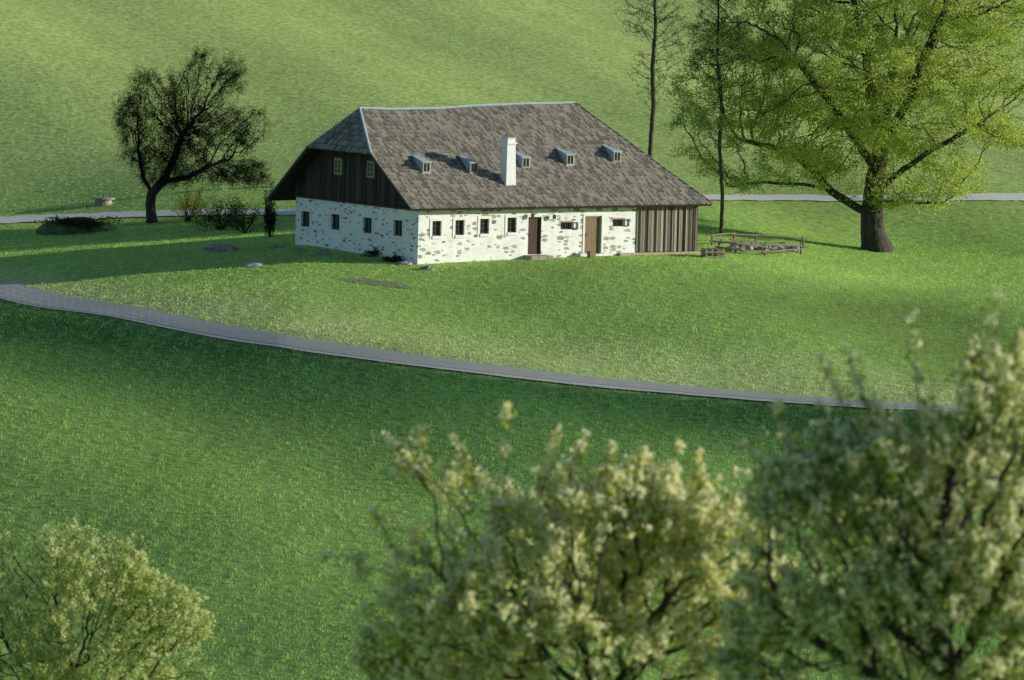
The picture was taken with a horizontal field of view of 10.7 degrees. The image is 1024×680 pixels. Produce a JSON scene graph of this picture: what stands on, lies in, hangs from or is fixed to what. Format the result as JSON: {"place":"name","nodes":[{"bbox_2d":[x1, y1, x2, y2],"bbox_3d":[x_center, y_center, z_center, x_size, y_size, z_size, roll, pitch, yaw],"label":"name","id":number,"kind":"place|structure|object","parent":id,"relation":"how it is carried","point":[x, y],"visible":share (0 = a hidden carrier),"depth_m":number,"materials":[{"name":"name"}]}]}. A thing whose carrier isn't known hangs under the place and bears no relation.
{"place":"outdoors","nodes":[
{"label":"outdoors","id":0,"kind":"place"},
{"bbox_2d":[0,209,295,222],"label":"gravel track","id":1,"kind":"structure","parent":0,"point":[19,218],"depth_m":335.67,"materials":[{"name":"grey gravel"}]},
{"bbox_2d":[0,280,1022,412],"bbox_3d":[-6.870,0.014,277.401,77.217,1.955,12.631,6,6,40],"label":"road","id":2,"kind":"structure","parent":0,"point":[23,293],"depth_m":272.30,"materials":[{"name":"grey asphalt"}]},
{"bbox_2d":[0,0,1023,679],"bbox_3d":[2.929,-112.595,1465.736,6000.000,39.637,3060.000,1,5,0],"label":"ground","id":3,"kind":"structure","parent":0,"point":[82,192],"depth_m":285.13,"materials":[{"name":"green plant"}]},
{"bbox_2d":[36,217,117,234],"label":"earth mound","id":4,"kind":"object","parent":3,"relation":"on","point":[45,228],"visible":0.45,"depth_m":328.13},
{"bbox_2d":[34,215,123,229],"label":"shrub","id":5,"kind":"object","parent":4,"relation":"on","point":[68,220],"visible":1,"depth_m":327.44,"materials":[{"name":"green plant"}]},
{"bbox_2d":[91,195,114,205],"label":"well","id":6,"kind":"object","parent":3,"relation":"on","point":[103,201],"visible":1,"depth_m":339.80,"materials":[{"name":"stone"}]},
{"bbox_2d":[0,516,218,679],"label":"pear tree","id":7,"kind":"object","parent":3,"relation":"on","point":[58,663],"visible":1,"depth_m":150.68,"materials":[{"name":"green plant"}]},
{"bbox_2d":[167,186,207,221],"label":"shrub","id":8,"kind":"object","parent":3,"relation":"on","point":[183,207],"visible":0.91,"depth_m":330.94,"materials":[{"name":"green plant"}]},
{"bbox_2d":[108,40,275,223],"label":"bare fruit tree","id":9,"kind":"object","parent":3,"relation":"on","point":[185,136],"visible":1,"depth_m":331.06,"materials":[{"name":"brown plant"}]},
{"bbox_2d":[188,189,250,229],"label":"shrub","id":10,"kind":"object","parent":3,"relation":"on","point":[218,214],"visible":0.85,"depth_m":324.11,"materials":[{"name":"green plant"}]},
{"bbox_2d":[203,244,238,252],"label":"boulder","id":11,"kind":"object","parent":3,"relation":"on","point":[212,248],"visible":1,"depth_m":306.30,"materials":[{"name":"stone"}]},
{"bbox_2d":[216,203,263,232],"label":"shrub","id":12,"kind":"object","parent":3,"relation":"on","point":[240,221],"visible":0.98,"depth_m":320.49,"materials":[{"name":"green plant"}]},
{"bbox_2d":[245,262,264,266],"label":"boulder","id":13,"kind":"object","parent":3,"relation":"on","point":[251,264],"visible":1,"depth_m":297.25,"materials":[{"name":"stone"}]},
{"bbox_2d":[262,179,277,237],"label":"shrub","id":14,"kind":"object","parent":3,"relation":"on","point":[270,214],"visible":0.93,"depth_m":315.35,"materials":[{"name":"green plant"}]},
{"bbox_2d":[266,244,285,248],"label":"foundation stone","id":15,"kind":"object","parent":3,"relation":"on","point":[272,246],"visible":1,"depth_m":306.31,"materials":[{"name":"grey stone"}]},
{"bbox_2d":[292,248,305,251],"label":"foundation stone","id":16,"kind":"object","parent":3,"relation":"on","point":[298,249],"visible":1,"depth_m":303.09,"materials":[{"name":"grey stone"}]},
{"bbox_2d":[315,250,331,254],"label":"foundation stone","id":17,"kind":"object","parent":3,"relation":"on","point":[324,252],"visible":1,"depth_m":301.55,"materials":[{"name":"grey stone"}]},
{"bbox_2d":[360,246,380,256],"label":"shrub","id":18,"kind":"object","parent":3,"relation":"on","point":[374,252],"visible":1,"depth_m":300.89,"materials":[{"name":"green plant"}]},
{"bbox_2d":[334,278,414,288],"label":"bare soil","id":19,"kind":"structure","parent":3,"relation":"on","point":[370,281],"depth_m":290.76,"materials":[{"name":"soil"}]},
{"bbox_2d":[381,254,403,261],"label":"shrub","id":20,"kind":"object","parent":3,"relation":"on","point":[395,258],"visible":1,"depth_m":298.70,"materials":[{"name":"green plant"}]},
{"bbox_2d":[395,261,411,264],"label":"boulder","id":21,"kind":"object","parent":3,"relation":"on","point":[403,263],"visible":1,"depth_m":297.54,"materials":[{"name":"grey stone"}]},
{"bbox_2d":[420,266,435,270],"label":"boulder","id":22,"kind":"object","parent":3,"relation":"on","point":[428,268],"visible":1,"depth_m":295.74,"materials":[{"name":"grey stone"}]},
{"bbox_2d":[267,101,712,263],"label":"farmhouse","id":23,"kind":"object","parent":3,"relation":"on","point":[501,181],"visible":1,"depth_m":303.77,"materials":[{"name":"grey wood"}]},
{"bbox_2d":[299,208,311,229],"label":"window","id":24,"kind":"structure","parent":23,"relation":"in","point":[306,212],"depth_m":307.27,"materials":[{"name":"white wood"}]},
{"bbox_2d":[329,211,341,232],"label":"window","id":25,"kind":"structure","parent":23,"relation":"in","point":[336,215],"depth_m":304.73,"materials":[{"name":"white paint"}]},
{"bbox_2d":[334,158,341,174],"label":"window","id":26,"kind":"structure","parent":23,"relation":"in","point":[337,161],"depth_m":304.07,"materials":[{"name":"grey wood"}]},
{"bbox_2d":[361,214,373,236],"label":"window","id":27,"kind":"structure","parent":23,"relation":"in","point":[369,219],"depth_m":301.99,"materials":[{"name":"white paint"}]},
{"bbox_2d":[366,161,374,177],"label":"window","id":28,"kind":"structure","parent":23,"relation":"in","point":[370,164],"depth_m":301.33,"materials":[{"name":"grey wood"}]},
{"bbox_2d":[391,217,403,239],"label":"window","id":29,"kind":"structure","parent":23,"relation":"in","point":[399,223],"depth_m":299.57,"materials":[{"name":"white paint"}]},
{"bbox_2d":[429,218,443,238],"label":"window","id":30,"kind":"structure","parent":23,"relation":"in","point":[434,222],"depth_m":298.55,"materials":[{"name":"white paint"}]},
{"bbox_2d":[452,217,466,237],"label":"window","id":31,"kind":"structure","parent":23,"relation":"in","point":[457,221],"depth_m":299.42,"materials":[{"name":"white paint"}]},
{"bbox_2d":[477,216,491,236],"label":"window","id":32,"kind":"structure","parent":23,"relation":"in","point":[482,228],"depth_m":300.30,"materials":[{"name":"white paint"}]},
{"bbox_2d":[505,215,518,234],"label":"window","id":33,"kind":"structure","parent":23,"relation":"in","point":[509,219],"depth_m":301.33,"materials":[{"name":"white paint"}]},
{"bbox_2d":[528,217,540,253],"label":"door","id":34,"kind":"structure","parent":23,"relation":"in","point":[534,224],"depth_m":302.36,"materials":[{"name":"brown wood"}]},
{"bbox_2d":[560,221,577,228],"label":"window","id":35,"kind":"structure","parent":23,"relation":"in","point":[564,224],"depth_m":303.47,"materials":[{"name":"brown wood"}]},
{"bbox_2d":[582,214,603,253],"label":"door","id":36,"kind":"structure","parent":23,"relation":"in","point":[592,230],"depth_m":304.59,"materials":[{"name":"brown wood"}]},
{"bbox_2d":[612,218,629,225],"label":"window","id":37,"kind":"structure","parent":23,"relation":"in","point":[616,221],"depth_m":305.55,"materials":[{"name":"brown wood"}]},
{"bbox_2d":[317,400,812,679],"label":"pear tree","id":38,"kind":"object","parent":3,"relation":"on","point":[675,526],"visible":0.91,"depth_m":85.24,"materials":[{"name":"green plant"}]},
{"bbox_2d":[347,487,806,679],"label":"pear tree","id":39,"kind":"object","parent":3,"relation":"on","point":[366,650],"visible":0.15,"depth_m":112.55,"materials":[{"name":"green plant"}]},
{"bbox_2d":[615,0,692,157],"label":"slender bare tree","id":40,"kind":"object","parent":3,"relation":"on","point":[653,90],"visible":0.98,"depth_m":342.72,"materials":[{"name":"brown plant"}]},
{"bbox_2d":[700,248,725,257],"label":"log stack","id":41,"kind":"object","parent":3,"relation":"on","point":[717,253],"visible":1,"depth_m":306.35,"materials":[{"name":"brown wood"}]},
{"bbox_2d":[687,0,753,232],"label":"slender bare tree","id":42,"kind":"object","parent":3,"relation":"on","point":[720,108],"visible":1,"depth_m":324.83,"materials":[{"name":"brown plant"}]},
{"bbox_2d":[725,245,738,252],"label":"heap stone","id":43,"kind":"object","parent":3,"relation":"on","point":[730,250],"visible":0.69,"depth_m":312.26,"materials":[{"name":"grey stone"}]},
{"bbox_2d":[730,242,744,250],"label":"heap stone","id":44,"kind":"object","parent":3,"relation":"on","point":[742,247],"visible":0.3,"depth_m":315.29,"materials":[{"name":"grey stone"}]},
{"bbox_2d":[745,243,753,249],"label":"heap stone","id":45,"kind":"object","parent":3,"relation":"on","point":[748,247],"visible":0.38,"depth_m":315.68,"materials":[{"name":"grey stone"}]},
{"bbox_2d":[712,239,803,255],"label":"rail fence","id":46,"kind":"object","parent":3,"relation":"on","point":[740,251],"visible":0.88,"depth_m":312.63,"materials":[{"name":"brown wood"}]},
{"bbox_2d":[709,231,808,247],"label":"rail fence","id":47,"kind":"object","parent":3,"relation":"on","point":[734,240],"visible":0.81,"depth_m":320.70,"materials":[{"name":"brown wood"}]},
{"bbox_2d":[756,245,769,250],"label":"heap stone","id":48,"kind":"object","parent":3,"relation":"on","point":[759,248],"visible":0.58,"depth_m":316.15,"materials":[{"name":"grey stone"}]},
{"bbox_2d":[768,246,776,250],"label":"heap stone","id":49,"kind":"object","parent":3,"relation":"on","point":[772,248],"visible":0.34,"depth_m":318.37,"materials":[{"name":"grey stone"}]},
{"bbox_2d":[775,243,783,251],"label":"heap stone","id":50,"kind":"object","parent":3,"relation":"on","point":[779,247],"visible":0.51,"depth_m":319.18,"materials":[{"name":"grey stone"}]},
{"bbox_2d":[787,246,799,252],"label":"heap stone","id":51,"kind":"object","parent":3,"relation":"on","point":[794,247],"visible":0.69,"depth_m":320.13,"materials":[{"name":"grey stone"}]},
{"bbox_2d":[662,0,1023,252],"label":"lime tree","id":52,"kind":"object","parent":3,"relation":"on","point":[880,132],"visible":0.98,"depth_m":325.46,"materials":[{"name":"green plant"}]},
{"bbox_2d":[700,286,1023,679],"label":"pear tree","id":53,"kind":"object","parent":3,"relation":"on","point":[966,563],"visible":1,"depth_m":73.97,"materials":[{"name":"green plant"}]},
{"bbox_2d":[587,251,595,256],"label":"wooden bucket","id":54,"kind":"object","parent":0,"point":[591,253],"visible":1,"depth_m":303.76,"materials":[{"name":"brown wood"}]},
{"bbox_2d":[703,193,1023,200],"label":"gravel track","id":55,"kind":"structure","parent":0,"point":[1000,196],"depth_m":343.22,"materials":[{"name":"grey gravel"}]}
]}

